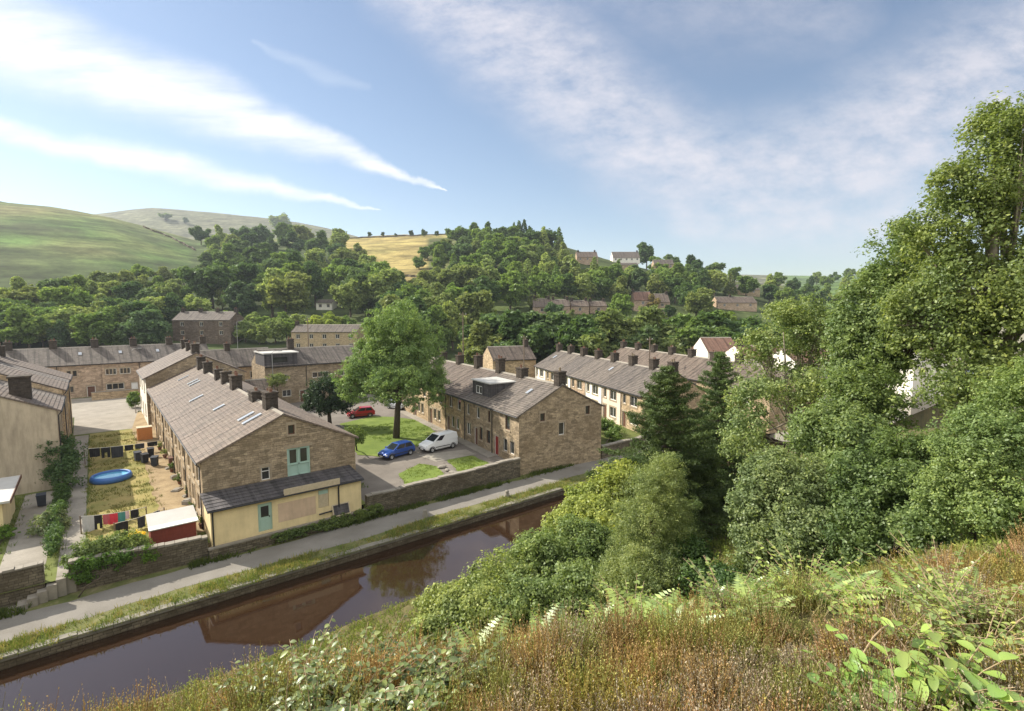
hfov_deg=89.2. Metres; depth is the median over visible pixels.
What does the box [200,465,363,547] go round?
lean to
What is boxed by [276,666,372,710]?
bramble bush
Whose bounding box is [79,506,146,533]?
washing line
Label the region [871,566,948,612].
bracken fern
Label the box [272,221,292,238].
broadleaf tree
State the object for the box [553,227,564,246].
conifer tree
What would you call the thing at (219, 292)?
broadleaf tree
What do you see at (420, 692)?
bramble bush
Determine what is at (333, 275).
broadleaf tree
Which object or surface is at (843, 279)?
broadleaf tree
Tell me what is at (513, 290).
broadleaf tree
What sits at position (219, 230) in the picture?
broadleaf tree
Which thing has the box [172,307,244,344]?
house
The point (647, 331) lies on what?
broadleaf tree
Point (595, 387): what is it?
window
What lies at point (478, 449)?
house pavement
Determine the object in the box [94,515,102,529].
trousers
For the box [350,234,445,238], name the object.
field wall
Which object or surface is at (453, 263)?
broadleaf tree
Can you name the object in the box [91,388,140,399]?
garden wall
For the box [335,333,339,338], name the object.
window
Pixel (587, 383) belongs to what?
window
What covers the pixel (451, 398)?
window
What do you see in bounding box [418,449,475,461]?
parking slab
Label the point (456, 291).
broadleaf tree
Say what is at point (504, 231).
broadleaf tree
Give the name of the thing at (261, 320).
broadleaf tree
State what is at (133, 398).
lane bush
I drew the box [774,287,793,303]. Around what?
broadleaf tree
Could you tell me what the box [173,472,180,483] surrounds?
potted plant
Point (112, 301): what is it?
broadleaf tree
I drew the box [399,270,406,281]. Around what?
broadleaf tree
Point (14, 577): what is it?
stone wall
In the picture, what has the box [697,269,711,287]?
broadleaf tree
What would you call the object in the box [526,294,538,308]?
broadleaf tree
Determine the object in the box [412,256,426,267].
shrub
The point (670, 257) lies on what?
broadleaf tree
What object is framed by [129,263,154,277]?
broadleaf tree
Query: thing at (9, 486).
yard shed
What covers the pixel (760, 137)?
sky
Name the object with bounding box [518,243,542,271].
broadleaf tree
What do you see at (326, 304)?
house
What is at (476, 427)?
door
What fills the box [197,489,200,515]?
window
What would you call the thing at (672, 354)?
terraced house
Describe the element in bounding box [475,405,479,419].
window
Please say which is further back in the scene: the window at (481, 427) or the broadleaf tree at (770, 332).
the broadleaf tree at (770, 332)
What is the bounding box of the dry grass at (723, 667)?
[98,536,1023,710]
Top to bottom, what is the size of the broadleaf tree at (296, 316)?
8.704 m
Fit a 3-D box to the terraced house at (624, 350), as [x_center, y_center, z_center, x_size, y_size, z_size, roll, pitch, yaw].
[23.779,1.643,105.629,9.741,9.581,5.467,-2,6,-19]
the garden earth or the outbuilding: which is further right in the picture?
the outbuilding
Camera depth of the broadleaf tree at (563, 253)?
300.02 m
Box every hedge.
[41,482,72,557]
[59,528,155,565]
[271,503,384,542]
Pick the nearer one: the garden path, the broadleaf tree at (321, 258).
the garden path
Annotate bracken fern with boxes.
[452,611,536,672]
[510,600,588,640]
[550,596,622,632]
[579,580,692,649]
[622,589,666,608]
[636,593,731,639]
[650,589,701,618]
[665,584,730,607]
[692,572,767,600]
[707,575,799,630]
[724,562,805,609]
[791,573,888,611]
[799,557,916,607]
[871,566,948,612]
[885,572,1023,635]
[903,565,1013,600]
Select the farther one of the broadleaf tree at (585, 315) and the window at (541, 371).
the broadleaf tree at (585, 315)
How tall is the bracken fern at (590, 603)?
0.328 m
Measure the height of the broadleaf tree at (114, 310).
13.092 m
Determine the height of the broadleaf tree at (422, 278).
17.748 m
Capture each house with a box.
[0,343,72,433]
[0,362,69,438]
[0,365,68,437]
[0,379,65,443]
[0,385,64,494]
[2,340,12,357]
[13,339,58,370]
[58,337,102,397]
[99,337,140,390]
[136,337,246,424]
[137,336,174,366]
[146,354,256,436]
[152,359,258,450]
[159,368,295,472]
[168,387,322,497]
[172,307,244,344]
[173,334,208,350]
[180,386,358,529]
[200,341,267,379]
[251,337,360,402]
[291,320,365,352]
[316,300,336,309]
[401,350,447,413]
[413,352,464,420]
[428,353,483,428]
[444,355,505,438]
[461,364,528,447]
[481,367,603,474]
[483,338,536,377]
[532,296,549,313]
[533,342,566,379]
[544,344,579,381]
[551,296,569,313]
[561,346,593,387]
[569,297,588,313]
[569,348,609,394]
[575,250,597,264]
[583,350,627,403]
[588,298,606,313]
[600,353,648,424]
[605,339,634,360]
[610,250,639,263]
[619,357,705,431]
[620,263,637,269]
[620,342,648,362]
[630,289,651,310]
[638,343,667,365]
[651,260,673,268]
[654,291,669,313]
[659,345,687,366]
[678,347,709,377]
[687,350,733,406]
[693,337,734,357]
[709,352,762,419]
[711,294,756,311]
[725,338,787,364]
[729,285,759,296]
[738,357,821,433]
[773,349,829,400]
[892,347,950,396]
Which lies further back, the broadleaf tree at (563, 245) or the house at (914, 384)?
the broadleaf tree at (563, 245)
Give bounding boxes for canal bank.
[0,366,967,669]
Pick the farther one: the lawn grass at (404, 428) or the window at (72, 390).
the window at (72, 390)
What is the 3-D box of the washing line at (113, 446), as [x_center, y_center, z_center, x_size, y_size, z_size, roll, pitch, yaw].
[-41.748,10.103,56.118,0.080,1.706,7.248,4,6,35]
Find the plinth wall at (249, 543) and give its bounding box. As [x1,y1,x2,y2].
[208,508,368,559]
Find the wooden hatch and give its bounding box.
[332,501,350,516]
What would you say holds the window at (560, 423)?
in the terraced house at (533, 424)
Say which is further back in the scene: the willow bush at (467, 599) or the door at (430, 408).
the door at (430, 408)
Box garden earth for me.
[131,412,204,532]
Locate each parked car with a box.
[346,406,374,418]
[378,439,414,459]
[386,400,404,408]
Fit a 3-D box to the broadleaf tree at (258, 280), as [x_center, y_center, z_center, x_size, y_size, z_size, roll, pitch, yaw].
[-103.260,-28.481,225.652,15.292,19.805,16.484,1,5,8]
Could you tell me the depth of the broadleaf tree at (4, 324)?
139.20 m
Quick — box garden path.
[56,435,88,576]
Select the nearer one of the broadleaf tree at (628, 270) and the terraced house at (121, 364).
the terraced house at (121, 364)
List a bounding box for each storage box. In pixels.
[136,425,152,440]
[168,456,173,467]
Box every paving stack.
[170,474,177,479]
[170,487,182,491]
[181,498,190,504]
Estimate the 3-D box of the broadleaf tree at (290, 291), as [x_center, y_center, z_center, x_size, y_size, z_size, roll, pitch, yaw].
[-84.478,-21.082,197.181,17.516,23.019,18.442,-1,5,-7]
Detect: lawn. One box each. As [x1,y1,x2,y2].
[86,429,159,541]
[340,416,435,456]
[399,464,443,483]
[447,456,488,470]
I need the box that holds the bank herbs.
[165,470,1023,710]
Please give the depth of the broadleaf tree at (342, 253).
302.79 m
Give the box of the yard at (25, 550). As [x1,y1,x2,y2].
[0,490,54,570]
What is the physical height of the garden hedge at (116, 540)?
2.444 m
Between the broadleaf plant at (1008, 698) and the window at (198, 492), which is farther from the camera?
the window at (198, 492)
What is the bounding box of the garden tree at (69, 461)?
[35,431,88,488]
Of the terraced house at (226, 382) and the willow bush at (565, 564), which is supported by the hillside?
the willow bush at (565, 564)
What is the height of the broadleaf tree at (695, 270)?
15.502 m
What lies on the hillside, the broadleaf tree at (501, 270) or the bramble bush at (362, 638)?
the bramble bush at (362, 638)
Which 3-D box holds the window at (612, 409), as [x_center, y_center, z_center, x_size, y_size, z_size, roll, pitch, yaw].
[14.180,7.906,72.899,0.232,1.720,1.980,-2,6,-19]
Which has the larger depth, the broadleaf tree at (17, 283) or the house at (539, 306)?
the house at (539, 306)
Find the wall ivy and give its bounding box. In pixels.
[62,543,161,597]
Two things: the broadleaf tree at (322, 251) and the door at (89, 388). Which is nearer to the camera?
the door at (89, 388)
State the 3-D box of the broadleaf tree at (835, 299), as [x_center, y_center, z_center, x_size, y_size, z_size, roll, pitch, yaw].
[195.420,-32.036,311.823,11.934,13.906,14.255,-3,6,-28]
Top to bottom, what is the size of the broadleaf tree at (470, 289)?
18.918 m
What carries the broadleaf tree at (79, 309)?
on the valley ground at (40, 243)
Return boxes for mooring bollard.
[422,509,427,517]
[504,490,509,496]
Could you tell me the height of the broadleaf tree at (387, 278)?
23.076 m
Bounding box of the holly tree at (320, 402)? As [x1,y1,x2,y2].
[299,371,356,423]
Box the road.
[290,392,503,500]
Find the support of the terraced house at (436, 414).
on the valley ground at (40, 243)
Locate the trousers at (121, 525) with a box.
[115,521,127,532]
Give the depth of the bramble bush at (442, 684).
3.68 m
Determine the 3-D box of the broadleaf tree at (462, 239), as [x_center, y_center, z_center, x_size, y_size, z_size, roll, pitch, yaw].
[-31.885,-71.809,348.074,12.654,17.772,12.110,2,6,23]
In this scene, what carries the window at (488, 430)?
in the terraced house at (533, 424)
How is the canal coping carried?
on the towpath base at (160, 573)
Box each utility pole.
[459,312,466,354]
[521,336,526,364]
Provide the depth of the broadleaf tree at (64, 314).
147.50 m
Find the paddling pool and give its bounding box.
[89,469,132,484]
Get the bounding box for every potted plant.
[154,441,162,449]
[160,449,167,457]
[167,462,173,471]
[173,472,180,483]
[196,515,201,528]
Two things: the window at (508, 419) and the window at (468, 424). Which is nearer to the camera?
the window at (508, 419)
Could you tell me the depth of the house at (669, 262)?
320.80 m
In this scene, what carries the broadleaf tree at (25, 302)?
on the valley ground at (40, 243)
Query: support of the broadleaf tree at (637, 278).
on the valley ground at (40, 243)
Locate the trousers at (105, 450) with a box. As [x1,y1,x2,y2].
[101,447,109,457]
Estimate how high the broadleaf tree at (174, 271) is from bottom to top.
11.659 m
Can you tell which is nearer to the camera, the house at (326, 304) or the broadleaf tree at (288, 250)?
the house at (326, 304)
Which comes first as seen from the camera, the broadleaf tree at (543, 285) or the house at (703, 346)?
the house at (703, 346)
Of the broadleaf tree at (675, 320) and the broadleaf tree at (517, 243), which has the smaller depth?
the broadleaf tree at (675, 320)
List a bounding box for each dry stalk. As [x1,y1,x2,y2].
[285,658,289,710]
[357,665,379,710]
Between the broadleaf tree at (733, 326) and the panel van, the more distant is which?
the broadleaf tree at (733, 326)
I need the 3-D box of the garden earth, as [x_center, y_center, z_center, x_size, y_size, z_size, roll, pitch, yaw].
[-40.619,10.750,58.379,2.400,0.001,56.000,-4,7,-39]
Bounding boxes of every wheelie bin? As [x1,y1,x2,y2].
[35,492,45,505]
[133,450,141,460]
[140,452,148,462]
[147,446,153,456]
[150,455,158,465]
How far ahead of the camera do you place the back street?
83.99 m
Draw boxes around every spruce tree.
[584,365,747,558]
[679,351,771,491]
[679,426,744,538]
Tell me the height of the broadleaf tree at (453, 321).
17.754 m
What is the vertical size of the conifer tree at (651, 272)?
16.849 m
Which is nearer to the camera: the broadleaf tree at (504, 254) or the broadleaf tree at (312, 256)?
the broadleaf tree at (312, 256)
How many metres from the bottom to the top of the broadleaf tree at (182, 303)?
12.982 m
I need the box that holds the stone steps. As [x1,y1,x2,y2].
[8,571,76,613]
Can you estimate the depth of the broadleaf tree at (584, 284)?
232.93 m
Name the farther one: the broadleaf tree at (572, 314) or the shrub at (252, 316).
the broadleaf tree at (572, 314)
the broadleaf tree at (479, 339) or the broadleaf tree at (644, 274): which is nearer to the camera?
the broadleaf tree at (479, 339)
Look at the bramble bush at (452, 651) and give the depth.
4.22 m
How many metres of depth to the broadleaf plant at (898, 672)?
3.24 m
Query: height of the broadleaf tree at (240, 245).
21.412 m
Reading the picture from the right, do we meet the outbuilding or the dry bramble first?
the dry bramble
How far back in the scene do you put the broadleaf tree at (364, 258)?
282.60 m
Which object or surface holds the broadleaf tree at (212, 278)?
on the valley ground at (40, 243)
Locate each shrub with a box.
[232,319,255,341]
[244,312,260,323]
[263,318,285,342]
[321,311,342,323]
[341,315,356,323]
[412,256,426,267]
[421,229,427,236]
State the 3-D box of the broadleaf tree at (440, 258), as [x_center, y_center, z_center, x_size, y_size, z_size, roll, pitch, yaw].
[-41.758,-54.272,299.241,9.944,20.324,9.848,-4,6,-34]
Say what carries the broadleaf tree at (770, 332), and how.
on the valley ground at (40, 243)
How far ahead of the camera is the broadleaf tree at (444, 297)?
166.67 m
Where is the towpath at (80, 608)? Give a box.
[0,441,684,642]
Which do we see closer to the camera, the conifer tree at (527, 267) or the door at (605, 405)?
the door at (605, 405)
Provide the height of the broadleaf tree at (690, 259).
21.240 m
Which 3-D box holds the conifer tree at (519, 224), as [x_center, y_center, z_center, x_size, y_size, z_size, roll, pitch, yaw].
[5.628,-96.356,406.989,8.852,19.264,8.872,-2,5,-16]
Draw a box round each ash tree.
[328,299,451,437]
[716,289,843,464]
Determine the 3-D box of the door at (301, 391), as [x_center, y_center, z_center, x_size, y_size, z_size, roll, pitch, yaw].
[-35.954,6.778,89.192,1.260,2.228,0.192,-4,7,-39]
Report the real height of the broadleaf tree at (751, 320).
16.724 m
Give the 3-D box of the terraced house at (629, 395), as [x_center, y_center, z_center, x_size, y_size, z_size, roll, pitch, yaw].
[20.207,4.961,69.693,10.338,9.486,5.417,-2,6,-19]
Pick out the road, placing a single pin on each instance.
(378, 473)
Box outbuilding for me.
[245,378,268,390]
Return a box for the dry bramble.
[850,604,937,688]
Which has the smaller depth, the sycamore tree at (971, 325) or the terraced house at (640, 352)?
the sycamore tree at (971, 325)
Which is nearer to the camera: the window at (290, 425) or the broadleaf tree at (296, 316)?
the window at (290, 425)
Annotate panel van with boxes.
[419,430,457,452]
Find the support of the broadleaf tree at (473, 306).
on the valley ground at (40, 243)
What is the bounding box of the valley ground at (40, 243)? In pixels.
[0,201,959,593]
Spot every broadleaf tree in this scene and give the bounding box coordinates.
[0,284,42,303]
[0,287,8,295]
[0,297,36,308]
[0,301,35,344]
[0,305,51,347]
[0,308,14,343]
[7,276,26,290]
[30,315,55,347]
[31,306,57,342]
[35,286,55,306]
[36,278,70,289]
[36,285,73,305]
[37,301,56,307]
[40,307,76,332]
[45,319,70,346]
[54,304,76,307]
[57,288,94,307]
[69,274,86,291]
[69,310,93,342]
[69,313,112,344]
[70,306,93,312]
[82,300,109,311]
[85,270,121,288]
[85,280,100,295]
[88,311,128,344]
[90,296,130,309]
[91,293,105,301]
[92,305,121,322]
[97,280,121,298]
[110,280,145,299]
[111,321,151,344]
[113,298,127,303]
[114,269,148,287]
[116,299,162,318]
[117,302,133,322]
[119,307,172,343]
[127,289,148,301]
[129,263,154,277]
[134,296,166,317]
[144,304,161,314]
[145,275,165,289]
[145,287,163,297]
[152,266,174,282]
[154,282,182,299]
[157,213,171,220]
[159,295,180,331]
[165,278,182,288]
[166,292,185,307]
[170,266,184,285]
[174,259,238,308]
[179,287,192,299]
[183,294,212,310]
[188,225,211,244]
[193,251,213,268]
[195,288,208,299]
[204,235,222,249]
[204,244,218,260]
[211,242,242,266]
[214,224,226,249]
[215,287,225,310]
[220,234,241,246]
[221,280,263,316]
[225,266,243,285]
[228,238,250,258]
[229,225,247,236]
[229,262,264,283]
[239,246,269,263]
[240,233,259,246]
[246,223,275,242]
[246,323,267,343]
[252,268,281,284]
[252,316,270,327]
[253,242,273,257]
[254,267,285,317]
[256,258,285,271]
[264,271,311,313]
[266,236,278,251]
[268,212,291,226]
[270,251,287,262]
[271,311,289,319]
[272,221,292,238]
[273,250,304,268]
[277,230,305,251]
[279,318,294,338]
[281,261,314,297]
[284,248,296,252]
[289,313,306,323]
[292,224,315,240]
[299,250,329,271]
[303,230,329,252]
[303,260,328,306]
[304,247,326,262]
[306,314,323,323]
[316,264,349,303]
[318,252,324,261]
[325,243,345,257]
[328,231,348,246]
[328,247,359,261]
[328,258,341,265]
[328,278,368,316]
[332,228,349,239]
[338,266,367,307]
[341,258,365,268]
[352,242,367,261]
[354,271,377,314]
[358,253,376,264]
[359,267,402,314]
[363,262,373,272]
[369,260,389,274]
[373,290,407,313]
[379,293,407,326]
[385,281,408,290]
[396,282,431,301]
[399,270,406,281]
[403,295,438,338]
[406,284,422,289]
[407,269,430,286]
[417,246,429,259]
[422,297,443,337]
[423,283,430,292]
[427,241,439,255]
[427,304,453,351]
[428,266,440,283]
[428,281,445,300]
[431,244,448,268]
[433,241,455,268]
[433,292,461,313]
[434,263,468,288]
[440,238,452,244]
[442,300,466,349]
[444,225,469,240]
[444,286,463,305]
[446,282,454,288]
[447,243,472,262]
[449,260,457,267]
[454,289,497,324]
[455,235,472,244]
[457,312,495,343]
[457,320,510,363]
[459,253,483,266]
[459,264,494,286]
[461,285,478,294]
[470,228,489,247]
[471,240,480,253]
[473,275,501,302]
[476,236,505,267]
[477,240,498,266]
[479,313,530,334]
[480,233,505,249]
[481,258,502,281]
[483,221,492,233]
[483,254,495,265]
[484,227,491,233]
[491,227,509,237]
[491,240,526,262]
[492,308,550,352]
[496,270,529,309]
[497,260,512,274]
[501,236,520,254]
[505,261,528,283]
[507,225,521,236]
[514,228,539,240]
[518,237,543,253]
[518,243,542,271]
[520,310,570,363]
[526,265,539,295]
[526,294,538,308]
[527,271,563,298]
[528,310,571,357]
[537,228,557,247]
[538,252,555,275]
[540,254,558,268]
[543,243,557,257]
[543,301,564,313]
[550,315,606,357]
[552,273,576,298]
[556,242,569,257]
[557,249,574,268]
[559,256,572,274]
[568,258,584,272]
[568,309,574,319]
[569,267,581,279]
[570,273,597,299]
[574,307,624,357]
[577,313,592,318]
[582,270,605,297]
[593,278,612,300]
[593,316,654,353]
[598,266,608,278]
[606,275,630,297]
[607,263,627,283]
[607,292,633,317]
[611,316,660,349]
[619,304,695,354]
[624,266,633,289]
[629,268,644,291]
[630,264,647,290]
[636,241,653,268]
[646,273,670,293]
[647,256,663,268]
[647,294,660,306]
[650,262,668,272]
[655,267,674,293]
[661,315,711,351]
[663,254,680,262]
[663,305,676,317]
[664,277,683,302]
[669,262,686,280]
[673,281,704,304]
[673,316,730,354]
[677,312,693,322]
[678,309,754,345]
[683,254,702,269]
[683,287,714,315]
[684,264,691,270]
[684,271,690,279]
[684,272,697,283]
[690,260,703,269]
[690,269,700,275]
[691,277,699,286]
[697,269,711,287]
[704,262,725,269]
[704,317,758,344]
[707,269,728,295]
[718,310,737,321]
[727,267,741,283]
[734,318,780,343]
[736,276,760,296]
[742,315,778,330]
[757,330,777,343]
[762,273,776,288]
[762,284,780,303]
[771,318,805,347]
[773,272,787,286]
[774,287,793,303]
[775,329,798,348]
[784,280,797,292]
[792,277,800,288]
[792,289,811,304]
[800,283,819,295]
[806,275,814,285]
[808,289,831,305]
[812,271,821,284]
[819,275,834,285]
[821,283,831,294]
[827,291,850,304]
[828,272,841,279]
[839,277,850,286]
[842,268,855,279]
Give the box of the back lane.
[73,411,137,434]
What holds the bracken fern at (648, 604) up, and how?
on the hillside
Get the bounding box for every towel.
[82,516,94,531]
[111,446,122,457]
[125,511,129,518]
[147,441,156,446]
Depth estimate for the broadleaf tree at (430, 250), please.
338.76 m
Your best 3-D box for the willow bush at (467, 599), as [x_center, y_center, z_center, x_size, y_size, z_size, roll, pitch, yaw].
[-1.290,9.688,19.293,4.702,4.493,5.249,1,5,15]
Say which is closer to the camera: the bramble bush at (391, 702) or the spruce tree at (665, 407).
the bramble bush at (391, 702)
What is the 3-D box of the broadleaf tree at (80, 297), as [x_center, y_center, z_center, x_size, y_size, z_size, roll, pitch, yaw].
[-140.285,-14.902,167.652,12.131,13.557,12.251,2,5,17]
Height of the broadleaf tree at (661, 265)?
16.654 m
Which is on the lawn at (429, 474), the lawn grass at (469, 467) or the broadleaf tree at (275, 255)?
the lawn grass at (469, 467)
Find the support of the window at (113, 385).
in the terraced house at (121, 364)
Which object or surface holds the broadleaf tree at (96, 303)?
on the valley ground at (40, 243)
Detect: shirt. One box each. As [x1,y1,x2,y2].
[89,448,99,456]
[102,514,109,524]
[108,513,117,523]
[118,512,124,521]
[124,445,132,450]
[130,509,138,517]
[135,443,143,448]
[137,516,144,528]
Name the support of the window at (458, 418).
in the terraced house at (454, 402)
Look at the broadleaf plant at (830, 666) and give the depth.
3.31 m
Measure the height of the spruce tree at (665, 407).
10.960 m
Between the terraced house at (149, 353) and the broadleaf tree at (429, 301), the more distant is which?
the broadleaf tree at (429, 301)
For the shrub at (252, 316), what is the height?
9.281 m
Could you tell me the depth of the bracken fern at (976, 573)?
5.67 m
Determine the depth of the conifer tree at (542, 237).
336.88 m
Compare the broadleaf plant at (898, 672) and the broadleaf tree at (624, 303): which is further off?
the broadleaf tree at (624, 303)
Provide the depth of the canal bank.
31.89 m
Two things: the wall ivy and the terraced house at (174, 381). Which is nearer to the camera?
the wall ivy
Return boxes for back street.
[71,396,141,417]
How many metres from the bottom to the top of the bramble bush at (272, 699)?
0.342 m
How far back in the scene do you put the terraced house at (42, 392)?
53.13 m
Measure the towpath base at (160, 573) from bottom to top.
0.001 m
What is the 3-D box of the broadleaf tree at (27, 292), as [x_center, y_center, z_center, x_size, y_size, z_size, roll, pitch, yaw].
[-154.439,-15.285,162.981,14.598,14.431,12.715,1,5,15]
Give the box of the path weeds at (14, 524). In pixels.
[0,494,54,575]
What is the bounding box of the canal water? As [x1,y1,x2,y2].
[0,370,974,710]
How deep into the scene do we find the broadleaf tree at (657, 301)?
231.79 m
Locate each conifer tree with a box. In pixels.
[449,253,457,265]
[468,223,474,238]
[517,220,521,231]
[521,219,527,232]
[522,258,531,282]
[539,226,549,249]
[551,264,559,295]
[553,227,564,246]
[554,236,561,257]
[590,257,598,270]
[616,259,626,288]
[645,269,654,293]
[722,272,737,294]
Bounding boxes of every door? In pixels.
[86,384,96,396]
[130,381,138,388]
[188,474,191,502]
[258,502,272,531]
[284,442,311,475]
[299,388,306,401]
[429,406,432,423]
[446,413,449,429]
[473,424,477,444]
[493,432,498,455]
[603,403,606,417]
[621,409,625,426]
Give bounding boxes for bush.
[0,523,20,553]
[25,509,72,537]
[125,391,140,412]
[207,616,360,710]
[221,688,295,710]
[264,372,290,388]
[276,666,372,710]
[279,623,437,710]
[298,613,433,671]
[337,678,441,710]
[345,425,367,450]
[361,642,469,710]
[366,630,449,665]
[394,626,504,690]
[402,543,540,650]
[403,669,474,710]
[487,512,628,634]
[539,458,661,563]
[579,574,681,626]
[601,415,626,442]
[664,533,751,600]
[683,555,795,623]
[723,443,846,584]
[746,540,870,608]
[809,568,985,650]
[813,420,977,567]
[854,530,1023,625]
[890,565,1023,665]
[904,356,1023,546]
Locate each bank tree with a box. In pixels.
[774,355,925,523]
[814,215,959,396]
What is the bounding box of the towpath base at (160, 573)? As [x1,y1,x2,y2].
[0,361,966,659]
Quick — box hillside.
[138,395,1023,710]
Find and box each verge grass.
[0,463,577,618]
[0,463,616,653]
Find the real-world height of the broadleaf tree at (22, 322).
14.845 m
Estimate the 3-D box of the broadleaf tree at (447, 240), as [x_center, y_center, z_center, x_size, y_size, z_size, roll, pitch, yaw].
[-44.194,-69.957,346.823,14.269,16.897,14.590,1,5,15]
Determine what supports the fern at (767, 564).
on the hillside
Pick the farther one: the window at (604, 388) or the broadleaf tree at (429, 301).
the broadleaf tree at (429, 301)
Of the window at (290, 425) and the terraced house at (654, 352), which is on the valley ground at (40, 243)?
the terraced house at (654, 352)
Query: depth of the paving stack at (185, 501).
42.42 m
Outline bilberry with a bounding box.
[222,541,1023,710]
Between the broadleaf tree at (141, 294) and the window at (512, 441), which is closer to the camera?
the window at (512, 441)
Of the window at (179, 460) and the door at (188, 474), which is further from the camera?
the window at (179, 460)
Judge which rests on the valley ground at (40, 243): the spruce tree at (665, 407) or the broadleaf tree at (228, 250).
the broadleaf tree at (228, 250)
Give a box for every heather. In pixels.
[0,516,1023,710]
[76,597,612,710]
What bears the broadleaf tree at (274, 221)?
on the valley ground at (40, 243)
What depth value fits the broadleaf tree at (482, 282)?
207.22 m
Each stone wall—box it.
[0,560,45,609]
[68,534,208,592]
[365,457,520,512]
[601,425,724,458]
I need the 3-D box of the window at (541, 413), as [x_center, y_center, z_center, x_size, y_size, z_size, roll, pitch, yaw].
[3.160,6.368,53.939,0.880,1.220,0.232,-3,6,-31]
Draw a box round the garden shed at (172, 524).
[146,505,198,545]
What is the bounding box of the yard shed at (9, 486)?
[0,474,21,537]
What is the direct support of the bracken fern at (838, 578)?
on the hillside
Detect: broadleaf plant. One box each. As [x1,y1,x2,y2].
[801,645,890,710]
[825,622,1014,710]
[867,640,989,710]
[870,606,1023,710]
[893,619,1016,710]
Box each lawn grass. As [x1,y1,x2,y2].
[355,419,461,446]
[403,456,487,482]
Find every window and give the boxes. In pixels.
[70,385,74,392]
[72,369,77,376]
[104,367,117,375]
[105,382,124,390]
[119,366,131,374]
[178,456,181,477]
[191,478,195,504]
[196,464,199,486]
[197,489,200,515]
[259,463,272,481]
[282,388,291,397]
[286,421,296,436]
[311,370,328,378]
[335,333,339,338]
[433,407,436,420]
[437,408,440,422]
[448,395,452,408]
[450,414,454,428]
[455,416,459,430]
[456,398,460,411]
[466,402,469,415]
[466,420,470,436]
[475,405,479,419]
[478,425,482,441]
[485,427,490,445]
[487,409,490,423]
[502,435,507,453]
[504,415,510,431]
[508,438,514,456]
[539,368,543,377]
[539,411,545,422]
[550,371,553,381]
[558,420,565,436]
[576,379,581,390]
[584,403,590,415]
[586,382,589,392]
[591,384,597,395]
[603,387,606,398]
[609,388,616,401]
[609,405,615,418]
[622,392,625,404]
[629,394,637,408]
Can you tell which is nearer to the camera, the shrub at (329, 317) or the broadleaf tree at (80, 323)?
the broadleaf tree at (80, 323)
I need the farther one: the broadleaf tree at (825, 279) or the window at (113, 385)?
the broadleaf tree at (825, 279)
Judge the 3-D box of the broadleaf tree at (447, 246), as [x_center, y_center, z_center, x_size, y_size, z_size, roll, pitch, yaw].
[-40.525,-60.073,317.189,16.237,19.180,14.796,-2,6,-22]
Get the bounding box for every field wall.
[143,225,195,249]
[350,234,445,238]
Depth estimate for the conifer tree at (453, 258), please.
278.55 m
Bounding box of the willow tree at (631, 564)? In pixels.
[579,448,698,616]
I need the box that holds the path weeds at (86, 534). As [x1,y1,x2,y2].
[53,438,95,557]
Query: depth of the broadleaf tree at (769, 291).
305.57 m
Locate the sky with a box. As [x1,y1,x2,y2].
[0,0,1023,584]
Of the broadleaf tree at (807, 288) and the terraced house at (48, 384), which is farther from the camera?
the broadleaf tree at (807, 288)
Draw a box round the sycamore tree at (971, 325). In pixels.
[872,86,1023,514]
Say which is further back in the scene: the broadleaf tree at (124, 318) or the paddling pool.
the broadleaf tree at (124, 318)
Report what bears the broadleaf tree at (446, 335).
on the valley ground at (40, 243)
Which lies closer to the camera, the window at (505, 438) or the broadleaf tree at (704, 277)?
the window at (505, 438)
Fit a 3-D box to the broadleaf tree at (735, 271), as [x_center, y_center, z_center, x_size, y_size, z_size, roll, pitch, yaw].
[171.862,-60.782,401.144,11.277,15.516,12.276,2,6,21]
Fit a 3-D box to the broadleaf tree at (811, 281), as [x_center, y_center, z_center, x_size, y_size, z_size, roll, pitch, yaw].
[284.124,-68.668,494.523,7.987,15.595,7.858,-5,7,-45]
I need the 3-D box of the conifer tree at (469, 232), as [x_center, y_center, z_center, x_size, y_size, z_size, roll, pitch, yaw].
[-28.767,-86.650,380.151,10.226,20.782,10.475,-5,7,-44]
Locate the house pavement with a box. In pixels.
[390,407,497,457]
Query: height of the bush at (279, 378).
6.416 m
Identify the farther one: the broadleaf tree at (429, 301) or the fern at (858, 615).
the broadleaf tree at (429, 301)
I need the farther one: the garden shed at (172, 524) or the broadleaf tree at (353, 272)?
the broadleaf tree at (353, 272)
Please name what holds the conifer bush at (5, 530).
on the valley ground at (40, 243)
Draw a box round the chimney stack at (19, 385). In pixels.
[6,374,32,399]
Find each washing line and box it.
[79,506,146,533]
[84,440,163,464]
[113,507,164,530]
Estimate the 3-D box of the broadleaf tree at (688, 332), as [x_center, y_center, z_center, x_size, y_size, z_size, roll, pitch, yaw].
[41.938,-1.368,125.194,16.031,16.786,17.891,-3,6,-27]
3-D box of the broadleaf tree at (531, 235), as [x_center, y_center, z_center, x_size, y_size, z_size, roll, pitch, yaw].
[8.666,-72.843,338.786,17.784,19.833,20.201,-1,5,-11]
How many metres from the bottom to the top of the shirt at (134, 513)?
0.732 m
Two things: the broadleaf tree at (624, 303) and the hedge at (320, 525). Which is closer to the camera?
the hedge at (320, 525)
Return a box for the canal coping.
[0,479,593,661]

